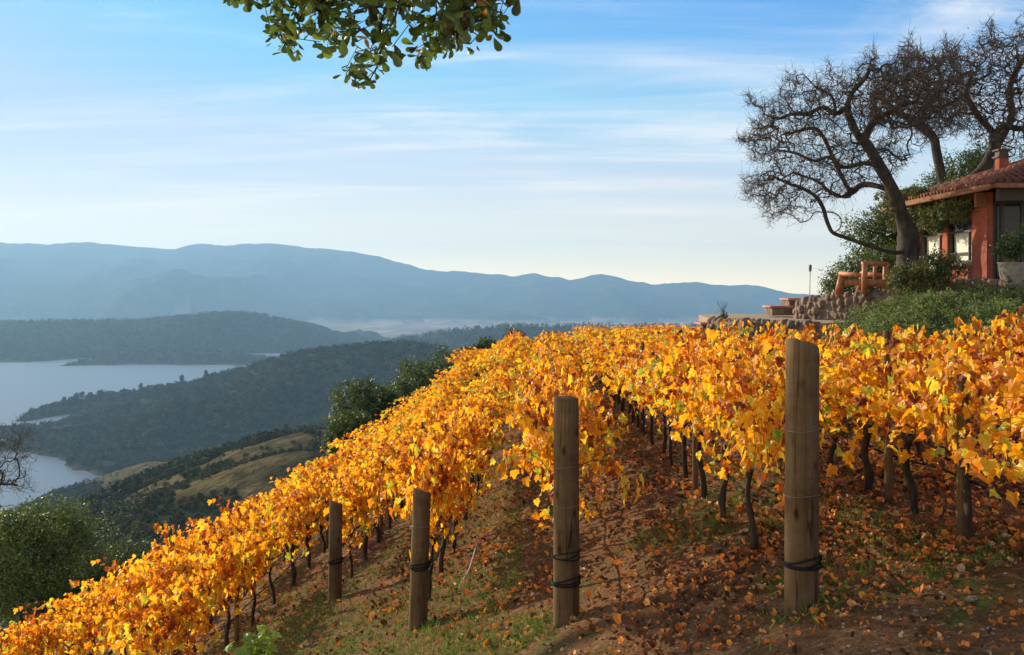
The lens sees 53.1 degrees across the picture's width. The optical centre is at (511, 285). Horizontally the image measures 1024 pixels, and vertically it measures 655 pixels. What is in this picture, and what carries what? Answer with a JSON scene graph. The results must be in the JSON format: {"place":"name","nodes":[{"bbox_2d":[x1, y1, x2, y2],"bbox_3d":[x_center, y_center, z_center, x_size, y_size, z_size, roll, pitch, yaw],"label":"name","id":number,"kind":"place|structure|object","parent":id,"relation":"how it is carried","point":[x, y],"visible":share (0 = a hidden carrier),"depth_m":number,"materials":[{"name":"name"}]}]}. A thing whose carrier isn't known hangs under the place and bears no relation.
{"place":"outdoors","nodes":[
{"label":"outdoors","id":0,"kind":"place"},
{"bbox_2d":[0,353,287,511],"bbox_3d":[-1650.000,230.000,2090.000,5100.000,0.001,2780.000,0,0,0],"label":"water","id":1,"kind":"structure","parent":0,"point":[25,387],"depth_m":2309.39,"materials":[{"name":"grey liquid"}]},
{"bbox_2d":[0,242,822,648],"bbox_3d":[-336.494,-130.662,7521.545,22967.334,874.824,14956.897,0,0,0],"label":"hills","id":2,"kind":"structure","parent":0,"point":[356,296],"depth_m":8637.07,"materials":[{"name":"blue"}]},
{"bbox_2d":[0,309,696,647],"bbox_3d":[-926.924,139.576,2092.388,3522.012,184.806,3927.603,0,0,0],"label":"forest","id":3,"kind":"object","parent":2,"relation":"on","point":[107,498],"visible":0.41,"depth_m":1437.31,"materials":[{"name":"plant"}]},
{"bbox_2d":[0,0,1023,294],"label":"sky","id":4,"kind":"structure","parent":0,"point":[595,141],"materials":[{"name":"blue"}]},
{"bbox_2d":[52,331,1023,654],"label":"ground","id":5,"kind":"structure","parent":0,"point":[828,635],"depth_m":7.96,"materials":[{"name":"soil"}]},
{"bbox_2d":[0,416,45,498],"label":"bare tree","id":6,"kind":"object","parent":5,"relation":"on","point":[8,482],"visible":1,"depth_m":29.76,"materials":[{"name":"brown plant"}]},
{"bbox_2d":[0,603,73,654],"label":"grapevine","id":7,"kind":"object","parent":5,"relation":"on","point":[28,644],"visible":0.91,"depth_m":15.82,"materials":[{"name":"plant"}]},
{"bbox_2d":[0,590,100,654],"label":"grapevine","id":8,"kind":"object","parent":5,"relation":"on","point":[60,606],"visible":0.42,"depth_m":16.67,"materials":[{"name":"plant"}]},
{"bbox_2d":[0,487,126,649],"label":"live oak","id":9,"kind":"object","parent":5,"relation":"on","point":[26,547],"visible":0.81,"depth_m":37.63,"materials":[{"name":"green plant"}]},
{"bbox_2d":[41,580,121,654],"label":"grapevine","id":10,"kind":"object","parent":5,"relation":"on","point":[85,632],"visible":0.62,"depth_m":14.75,"materials":[{"name":"plant"}]},
{"bbox_2d":[68,556,141,649],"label":"grapevine","id":11,"kind":"object","parent":5,"relation":"on","point":[75,583],"visible":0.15,"depth_m":19.12,"materials":[{"name":"plant"}]},
{"bbox_2d":[70,524,161,577],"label":"live oak","id":12,"kind":"object","parent":5,"relation":"on","point":[126,554],"visible":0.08,"depth_m":40.92,"materials":[{"name":"green plant"}]},
{"bbox_2d":[84,558,155,654],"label":"grapevine","id":13,"kind":"object","parent":5,"relation":"on","point":[130,585],"visible":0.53,"depth_m":12.82,"materials":[{"name":"plant"}]},
{"bbox_2d":[84,583,229,654],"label":"grapevine","id":14,"kind":"object","parent":5,"relation":"on","point":[157,634],"visible":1,"depth_m":10.55,"materials":[{"name":"plant"}]},
{"bbox_2d":[126,550,192,653],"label":"grapevine","id":15,"kind":"object","parent":5,"relation":"on","point":[162,573],"visible":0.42,"depth_m":14.07,"materials":[{"name":"plant"}]},
{"bbox_2d":[121,521,240,644],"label":"grapevine","id":16,"kind":"object","parent":5,"relation":"on","point":[181,548],"visible":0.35,"depth_m":15.15,"materials":[{"name":"plant"}]},
{"bbox_2d":[136,543,240,654],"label":"grapevine","id":17,"kind":"object","parent":5,"relation":"on","point":[201,598],"visible":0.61,"depth_m":11.58,"materials":[{"name":"plant"}]},
{"bbox_2d":[168,506,276,651],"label":"grapevine","id":18,"kind":"object","parent":5,"relation":"on","point":[237,551],"visible":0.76,"depth_m":12.70,"materials":[{"name":"plant"}]},
{"bbox_2d":[188,496,274,603],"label":"grapevine","id":19,"kind":"object","parent":5,"relation":"on","point":[222,536],"visible":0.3,"depth_m":17.45,"materials":[{"name":"plant"}]},
{"bbox_2d":[205,509,293,626],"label":"grapevine","id":20,"kind":"object","parent":5,"relation":"on","point":[260,562],"visible":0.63,"depth_m":13.91,"materials":[{"name":"plant"}]},
{"bbox_2d":[225,625,281,654],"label":"vine sucker","id":21,"kind":"object","parent":5,"relation":"on","point":[254,648],"visible":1,"depth_m":10.49,"materials":[{"name":"plant"}]},
{"bbox_2d":[239,497,304,604],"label":"grapevine","id":22,"kind":"object","parent":5,"relation":"on","point":[277,529],"visible":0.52,"depth_m":15.04,"materials":[{"name":"plant"}]},
{"bbox_2d":[260,479,328,586],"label":"grapevine","id":23,"kind":"object","parent":5,"relation":"on","point":[297,500],"visible":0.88,"depth_m":16.00,"materials":[{"name":"plant"}]},
{"bbox_2d":[271,463,343,567],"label":"grapevine","id":24,"kind":"object","parent":5,"relation":"on","point":[304,476],"visible":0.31,"depth_m":17.32,"materials":[{"name":"plant"}]},
{"bbox_2d":[327,500,343,602],"bbox_3d":[-2.253,3.499,13.070,0.208,1.531,0.207,0,0,0],"label":"end post","id":25,"kind":"object","parent":5,"relation":"on","point":[335,560],"visible":0.94,"depth_m":13.00,"materials":[{"name":"brown wood"}]},
{"bbox_2d":[302,407,376,470],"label":"evergreen oak","id":26,"kind":"object","parent":5,"relation":"on","point":[350,422],"visible":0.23,"depth_m":45.92,"materials":[{"name":"green plant"}]},
{"bbox_2d":[299,439,380,477],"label":"grapevine","id":27,"kind":"object","parent":5,"relation":"on","point":[330,464],"visible":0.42,"depth_m":20.45,"materials":[{"name":"plant"}]},
{"bbox_2d":[312,468,385,578],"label":"grapevine","id":28,"kind":"object","parent":5,"relation":"on","point":[354,504],"visible":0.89,"depth_m":14.14,"materials":[{"name":"plant"}]},
{"bbox_2d":[322,373,380,431],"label":"evergreen oak","id":29,"kind":"object","parent":5,"relation":"on","point":[355,391],"visible":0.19,"depth_m":49.90,"materials":[{"name":"green plant"}]},
{"bbox_2d":[327,459,393,560],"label":"grapevine","id":30,"kind":"object","parent":5,"relation":"on","point":[368,472],"visible":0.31,"depth_m":15.30,"materials":[{"name":"plant"}]},
{"bbox_2d":[328,453,405,543],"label":"grapevine","id":31,"kind":"object","parent":5,"relation":"on","point":[384,503],"visible":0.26,"depth_m":16.44,"materials":[{"name":"plant"}]},
{"bbox_2d":[222,0,520,91],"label":"overhanging oak","id":32,"kind":"object","parent":5,"relation":"on","point":[458,20],"visible":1,"depth_m":3.21,"materials":[{"name":"green plant"}]},
{"bbox_2d":[361,382,405,424],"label":"evergreen oak","id":33,"kind":"object","parent":5,"relation":"on","point":[385,398],"visible":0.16,"depth_m":51.46,"materials":[{"name":"green plant"}]},
{"bbox_2d":[346,374,428,422],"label":"evergreen oak","id":34,"kind":"object","parent":5,"relation":"on","point":[401,387],"visible":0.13,"depth_m":53.51,"materials":[{"name":"green plant"}]},
{"bbox_2d":[367,434,424,529],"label":"grapevine","id":35,"kind":"object","parent":5,"relation":"on","point":[384,449],"visible":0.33,"depth_m":17.52,"materials":[{"name":"plant"}]},
{"bbox_2d":[358,419,437,476],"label":"grapevine","id":36,"kind":"object","parent":5,"relation":"on","point":[408,429],"visible":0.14,"depth_m":20.20,"materials":[{"name":"plant"}]},
{"bbox_2d":[386,365,437,394],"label":"evergreen oak","id":37,"kind":"object","parent":5,"relation":"on","point":[420,374],"visible":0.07,"depth_m":55.54,"materials":[{"name":"green plant"}]},
{"bbox_2d":[378,355,448,388],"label":"evergreen oak","id":38,"kind":"object","parent":5,"relation":"on","point":[420,365],"visible":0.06,"depth_m":57.87,"materials":[{"name":"green plant"}]},
{"bbox_2d":[408,488,430,632],"bbox_3d":[-0.851,2.626,9.410,0.219,1.552,0.203,0,0,0],"label":"end post","id":39,"kind":"object","parent":5,"relation":"on","point":[420,564],"visible":0.96,"depth_m":9.34,"materials":[{"name":"brown wood"}]},
{"bbox_2d":[403,399,444,434],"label":"grapevine","id":40,"kind":"object","parent":5,"relation":"on","point":[419,414],"visible":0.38,"depth_m":22.93,"materials":[{"name":"plant"}]},
{"bbox_2d":[368,438,487,600],"bbox_3d":[-0.841,2.417,10.273,1.140,1.759,1.703,0,0,5],"label":"grapevine","id":41,"kind":"object","parent":5,"relation":"on","point":[431,478],"visible":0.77,"depth_m":10.22,"materials":[{"name":"plant"}]},
{"bbox_2d":[394,343,471,386],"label":"evergreen oak","id":42,"kind":"object","parent":5,"relation":"on","point":[437,358],"visible":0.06,"depth_m":59.49,"materials":[{"name":"green plant"}]},
{"bbox_2d":[384,415,490,575],"bbox_3d":[-0.816,2.425,11.386,1.110,1.844,1.783,0,0,2],"label":"grapevine","id":43,"kind":"object","parent":5,"relation":"on","point":[460,457],"visible":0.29,"depth_m":11.25,"materials":[{"name":"plant"}]},
{"bbox_2d":[411,378,467,419],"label":"grapevine","id":44,"kind":"object","parent":5,"relation":"on","point":[439,389],"visible":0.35,"depth_m":26.31,"materials":[{"name":"plant"}]},
{"bbox_2d":[404,441,499,552],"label":"grapevine","id":45,"kind":"object","parent":5,"relation":"on","point":[487,451],"visible":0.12,"depth_m":12.52,"materials":[{"name":"plant"}]},
{"bbox_2d":[413,407,504,535],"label":"grapevine","id":46,"kind":"object","parent":5,"relation":"on","point":[472,438],"visible":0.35,"depth_m":13.81,"materials":[{"name":"plant"}]},
{"bbox_2d":[437,408,504,520],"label":"grapevine","id":47,"kind":"object","parent":5,"relation":"on","point":[470,410],"visible":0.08,"depth_m":14.71,"materials":[{"name":"plant"}]},
{"bbox_2d":[449,393,510,467],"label":"grapevine","id":48,"kind":"object","parent":5,"relation":"on","point":[488,405],"visible":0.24,"depth_m":19.12,"materials":[{"name":"plant"}]},
{"bbox_2d":[448,381,523,462],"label":"grapevine","id":49,"kind":"object","parent":5,"relation":"on","point":[493,391],"visible":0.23,"depth_m":19.98,"materials":[{"name":"plant"}]},
{"bbox_2d":[458,361,522,413],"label":"grapevine","id":50,"kind":"object","parent":5,"relation":"on","point":[481,381],"visible":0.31,"depth_m":23.62,"materials":[{"name":"plant"}]},
{"bbox_2d":[466,341,523,372],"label":"grapevine","id":51,"kind":"object","parent":5,"relation":"on","point":[509,356],"visible":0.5,"depth_m":28.11,"materials":[{"name":"plant"}]},
{"bbox_2d":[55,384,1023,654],"bbox_3d":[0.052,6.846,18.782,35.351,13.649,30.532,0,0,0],"label":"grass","id":52,"kind":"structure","parent":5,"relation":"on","point":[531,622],"depth_m":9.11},
{"bbox_2d":[490,350,600,383],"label":"grapevine","id":53,"kind":"object","parent":5,"relation":"on","point":[518,367],"visible":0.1,"depth_m":21.09,"materials":[{"name":"plant"}]},
{"bbox_2d":[499,405,606,519],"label":"grapevine","id":54,"kind":"object","parent":5,"relation":"on","point":[526,480],"visible":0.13,"depth_m":9.55,"materials":[{"name":"plant"}]},
{"bbox_2d":[515,359,591,400],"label":"grapevine","id":55,"kind":"object","parent":5,"relation":"on","point":[584,369],"visible":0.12,"depth_m":16.10,"materials":[{"name":"plant"}]},
{"bbox_2d":[516,348,596,407],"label":"grapevine","id":56,"kind":"object","parent":5,"relation":"on","point":[563,361],"visible":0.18,"depth_m":17.27,"materials":[{"name":"plant"}]},
{"bbox_2d":[515,369,600,433],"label":"grapevine","id":57,"kind":"object","parent":5,"relation":"on","point":[525,375],"visible":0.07,"depth_m":14.17,"materials":[{"name":"plant"}]},
{"bbox_2d":[515,368,601,427],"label":"grapevine","id":58,"kind":"object","parent":5,"relation":"on","point":[530,402],"visible":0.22,"depth_m":12.61,"materials":[{"name":"plant"}]},
{"bbox_2d":[483,372,643,539],"bbox_3d":[0.417,1.659,8.374,1.237,1.855,1.876,0,0,3],"label":"grapevine","id":59,"kind":"object","parent":5,"relation":"on","point":[541,430],"visible":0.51,"depth_m":7.97,"materials":[{"name":"yellow plant"}]},
{"bbox_2d":[108,335,1023,654],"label":"fallen leaves","id":60,"kind":"object","parent":5,"relation":"on","point":[854,531],"visible":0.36,"depth_m":7.65,"materials":[{"name":"orange plant"}]},
{"bbox_2d":[551,396,580,627],"bbox_3d":[0.392,1.743,7.450,0.221,1.878,0.218,0,0,0],"label":"end post","id":61,"kind":"object","parent":5,"relation":"on","point":[566,577],"visible":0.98,"depth_m":7.37,"materials":[{"name":"brown wood"}]},
{"bbox_2d":[197,417,1023,654],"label":"pebbles","id":62,"kind":"object","parent":5,"relation":"on","point":[970,599],"visible":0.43,"depth_m":6.29,"materials":[{"name":"stone"}]},
{"bbox_2d":[579,342,667,415],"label":"grapevine","id":63,"kind":"object","parent":5,"relation":"on","point":[604,357],"visible":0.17,"depth_m":18.17,"materials":[{"name":"plant"}]},
{"bbox_2d":[602,338,659,427],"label":"grapevine","id":64,"kind":"object","parent":5,"relation":"on","point":[629,353],"visible":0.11,"depth_m":16.02,"materials":[{"name":"plant"}]},
{"bbox_2d":[606,352,656,437],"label":"grapevine","id":65,"kind":"object","parent":5,"relation":"on","point":[618,367],"visible":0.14,"depth_m":14.80,"materials":[{"name":"plant"}]},
{"bbox_2d":[602,360,660,444],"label":"grapevine","id":66,"kind":"object","parent":5,"relation":"on","point":[644,404],"visible":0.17,"depth_m":13.62,"materials":[{"name":"plant"}]},
{"bbox_2d":[603,347,677,453],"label":"grapevine","id":67,"kind":"object","parent":5,"relation":"on","point":[627,373],"visible":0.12,"depth_m":12.63,"materials":[{"name":"plant"}]},
{"bbox_2d":[621,342,690,467],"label":"grapevine","id":68,"kind":"object","parent":5,"relation":"on","point":[630,386],"visible":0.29,"depth_m":11.47,"materials":[{"name":"plant"}]},
{"bbox_2d":[627,328,719,481],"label":"grapevine","id":69,"kind":"object","parent":5,"relation":"on","point":[663,392],"visible":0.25,"depth_m":10.14,"materials":[{"name":"plant"}]},
{"bbox_2d":[658,338,761,523],"bbox_3d":[1.630,1.200,8.158,0.840,1.571,1.299,0,0,3],"label":"grapevine","id":70,"kind":"object","parent":5,"relation":"on","point":[715,423],"visible":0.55,"depth_m":8.13,"materials":[{"name":"orange plant"}]},
{"bbox_2d":[650,328,784,502],"bbox_3d":[1.761,1.197,9.312,1.103,1.675,1.783,0,0,2],"label":"grapevine","id":71,"kind":"object","parent":5,"relation":"on","point":[699,429],"visible":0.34,"depth_m":9.26,"materials":[{"name":"plant"}]},
{"bbox_2d":[698,318,762,352],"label":"grapevine","id":72,"kind":"object","parent":5,"relation":"on","point":[733,325],"visible":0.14,"depth_m":14.94,"materials":[{"name":"plant"}]},
{"bbox_2d":[706,316,820,342],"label":"stone wall","id":73,"kind":"structure","parent":5,"relation":"on","point":[713,322],"depth_m":29.46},
{"bbox_2d":[694,339,858,554],"bbox_3d":[1.674,1.133,7.037,0.891,1.590,1.783,0,0,1],"label":"grapevine","id":74,"kind":"object","parent":5,"relation":"on","point":[749,422],"visible":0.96,"depth_m":6.84,"materials":[{"name":"plant"}]},
{"bbox_2d":[728,320,825,429],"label":"grapevine","id":75,"kind":"object","parent":5,"relation":"on","point":[740,344],"visible":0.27,"depth_m":11.79,"materials":[{"name":"plant"}]},
{"bbox_2d":[699,313,854,337],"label":"terrace","id":76,"kind":"structure","parent":5,"relation":"on","point":[703,317],"depth_m":32.98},
{"bbox_2d":[757,321,832,417],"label":"grapevine","id":77,"kind":"object","parent":5,"relation":"on","point":[780,351],"visible":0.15,"depth_m":10.62,"materials":[{"name":"plant"}]},
{"bbox_2d":[782,338,822,613],"bbox_3d":[1.609,1.157,5.680,0.219,1.738,0.220,0,0,0],"label":"end post","id":78,"kind":"object","parent":5,"relation":"on","point":[801,562],"visible":0.99,"depth_m":5.60,"materials":[{"name":"brown wood"}]},
{"bbox_2d":[756,340,882,468],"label":"grapevine","id":79,"kind":"object","parent":5,"relation":"on","point":[830,410],"visible":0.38,"depth_m":9.31,"materials":[{"name":"plant"}]},
{"bbox_2d":[792,288,899,320],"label":"stone wall","id":80,"kind":"structure","parent":5,"relation":"on","point":[830,306],"depth_m":30.27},
{"bbox_2d":[821,324,882,434],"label":"grapevine","id":81,"kind":"object","parent":5,"relation":"on","point":[842,340],"visible":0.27,"depth_m":12.90,"materials":[{"name":"plant"}]},
{"bbox_2d":[817,238,896,295],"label":"terrace bush","id":82,"kind":"object","parent":5,"relation":"on","point":[829,285],"visible":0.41,"depth_m":34.81,"materials":[{"name":"green plant"}]},
{"bbox_2d":[834,201,897,275],"bbox_3d":[13.832,-1.466,36.999,4.336,4.131,2.487,0,0,0],"label":"ivy tree","id":83,"kind":"object","parent":5,"relation":"on","point":[871,233],"visible":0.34,"depth_m":36.77,"materials":[{"name":"green plant"}]},
{"bbox_2d":[782,329,980,513],"bbox_3d":[2.842,1.032,7.479,1.458,1.449,1.454,0,0,0],"label":"grapevine","id":84,"kind":"object","parent":5,"relation":"on","point":[876,388],"visible":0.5,"depth_m":7.48,"materials":[{"name":"orange plant"}]},
{"bbox_2d":[819,349,948,492],"bbox_3d":[3.039,1.171,8.546,1.062,1.252,1.299,0,0,4],"label":"grapevine","id":85,"kind":"object","parent":5,"relation":"on","point":[863,414],"visible":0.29,"depth_m":8.54,"materials":[{"name":"plant"}]},
{"bbox_2d":[883,330,893,502],"bbox_3d":[2.911,1.144,7.914,0.069,1.598,0.094,0,0,0],"label":"line post","id":86,"kind":"object","parent":5,"relation":"on","point":[888,469],"visible":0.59,"depth_m":7.89,"materials":[{"name":"brown wood"}]},
{"bbox_2d":[784,414,1023,505],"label":"drip hose","id":87,"kind":"object","parent":5,"relation":"on","point":[954,474],"visible":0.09,"depth_m":7.11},
{"bbox_2d":[856,324,961,453],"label":"grapevine","id":88,"kind":"object","parent":5,"relation":"on","point":[921,338],"visible":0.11,"depth_m":10.72,"materials":[{"name":"plant"}]},
{"bbox_2d":[820,283,1023,426],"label":"hedge","id":89,"kind":"object","parent":5,"relation":"on","point":[938,312],"visible":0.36,"depth_m":24.97,"materials":[{"name":"green plant"}]},
{"bbox_2d":[875,241,972,296],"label":"terrace shrub","id":90,"kind":"object","parent":5,"relation":"on","point":[935,274],"visible":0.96,"depth_m":27.18,"materials":[{"name":"green plant"}]},
{"bbox_2d":[879,333,1002,436],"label":"grapevine","id":91,"kind":"object","parent":5,"relation":"on","point":[948,337],"visible":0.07,"depth_m":9.61,"materials":[{"name":"plant"}]},
{"bbox_2d":[876,333,1023,545],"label":"grapevine","id":92,"kind":"object","parent":5,"relation":"on","point":[940,382],"visible":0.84,"depth_m":6.37,"materials":[{"name":"orange plant"}]},
{"bbox_2d":[956,374,968,543],"bbox_3d":[2.860,1.220,6.500,0.074,1.321,0.075,0,0,0],"label":"vine stake","id":93,"kind":"object","parent":5,"relation":"on","point":[961,529],"visible":0.37,"depth_m":6.48,"materials":[{"name":"brown wood"}]},
{"bbox_2d":[916,139,1014,187],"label":"evergreen tree","id":94,"kind":"object","parent":5,"relation":"on","point":[972,162],"visible":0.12,"depth_m":47.77,"materials":[{"name":"green plant"}]},
{"bbox_2d":[930,365,1023,483],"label":"grapevine","id":95,"kind":"object","parent":5,"relation":"on","point":[990,468],"visible":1,"depth_m":5.18,"materials":[{"name":"orange plant"}]},
{"bbox_2d":[935,275,1023,298],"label":"stone border","id":96,"kind":"object","parent":5,"relation":"on","point":[974,282],"visible":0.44,"depth_m":27.46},
{"bbox_2d":[997,262,1023,287],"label":"stone planter","id":97,"kind":"object","parent":96,"relation":"on","point":[1014,271],"visible":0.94,"depth_m":26.59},
{"bbox_2d":[987,223,1023,261],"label":"potted shrub","id":98,"kind":"object","parent":97,"relation":"in","point":[1004,246],"visible":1,"depth_m":26.81,"materials":[{"name":"green plant"}]},
{"bbox_2d":[953,303,1023,486],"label":"grapevine","id":99,"kind":"object","parent":5,"relation":"on","point":[1001,346],"visible":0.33,"depth_m":8.68,"materials":[{"name":"plant"}]},
{"bbox_2d":[857,294,973,328],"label":"terrace","id":100,"kind":"structure","parent":0,"point":[903,309],"depth_m":28.97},
{"bbox_2d":[762,298,800,315],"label":"stone steps","id":101,"kind":"structure","parent":100,"relation":"on","point":[787,307],"depth_m":33.22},
{"bbox_2d":[728,20,979,294],"bbox_3d":[10.665,-3.892,30.805,8.865,8.514,7.940,0,0,0],"label":"bare oak","id":102,"kind":"object","parent":100,"relation":"on","point":[909,247],"visible":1,"depth_m":30.53,"materials":[{"name":"brown plant"}]},
{"bbox_2d":[834,261,889,294],"bbox_3d":[10.179,-0.211,29.820,1.297,0.990,1.053,0,0,-37],"label":"log bench","id":103,"kind":"object","parent":100,"relation":"on","point":[863,283],"visible":0.96,"depth_m":29.48,"materials":[{"name":"brown wood"}]},
{"bbox_2d":[864,9,1023,183],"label":"bare oak","id":104,"kind":"object","parent":100,"relation":"on","point":[997,136],"visible":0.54,"depth_m":38.53,"materials":[{"name":"brown plant"}]},
{"bbox_2d":[881,149,1023,293],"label":"stucco house","id":105,"kind":"structure","parent":100,"relation":"on","point":[997,191],"depth_m":29.23,"materials":[{"name":"paint"}]},
{"bbox_2d":[873,183,977,235],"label":"climbing vine","id":106,"kind":"object","parent":105,"relation":"attached to","point":[938,213],"visible":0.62,"depth_m":31.58,"materials":[{"name":"green plant"}]},
{"bbox_2d":[922,229,941,267],"bbox_3d":[13.540,-1.210,32.750,0.160,1.580,1.700,0,0,0],"label":"window","id":107,"kind":"structure","parent":105,"relation":"in","point":[937,240],"depth_m":33.14,"materials":[{"name":"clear glass"}]},
{"bbox_2d":[949,217,972,266],"bbox_3d":[13.439,-1.284,30.686,0.362,1.431,1.878,0,0,0],"label":"window","id":108,"kind":"structure","parent":105,"relation":"in","point":[963,241],"depth_m":30.84,"materials":[{"name":"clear glass"}]},
{"bbox_2d":[993,192,1023,278],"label":"porch window","id":109,"kind":"structure","parent":105,"relation":"in","point":[1010,214],"depth_m":29.00,"materials":[{"name":"black glass"}]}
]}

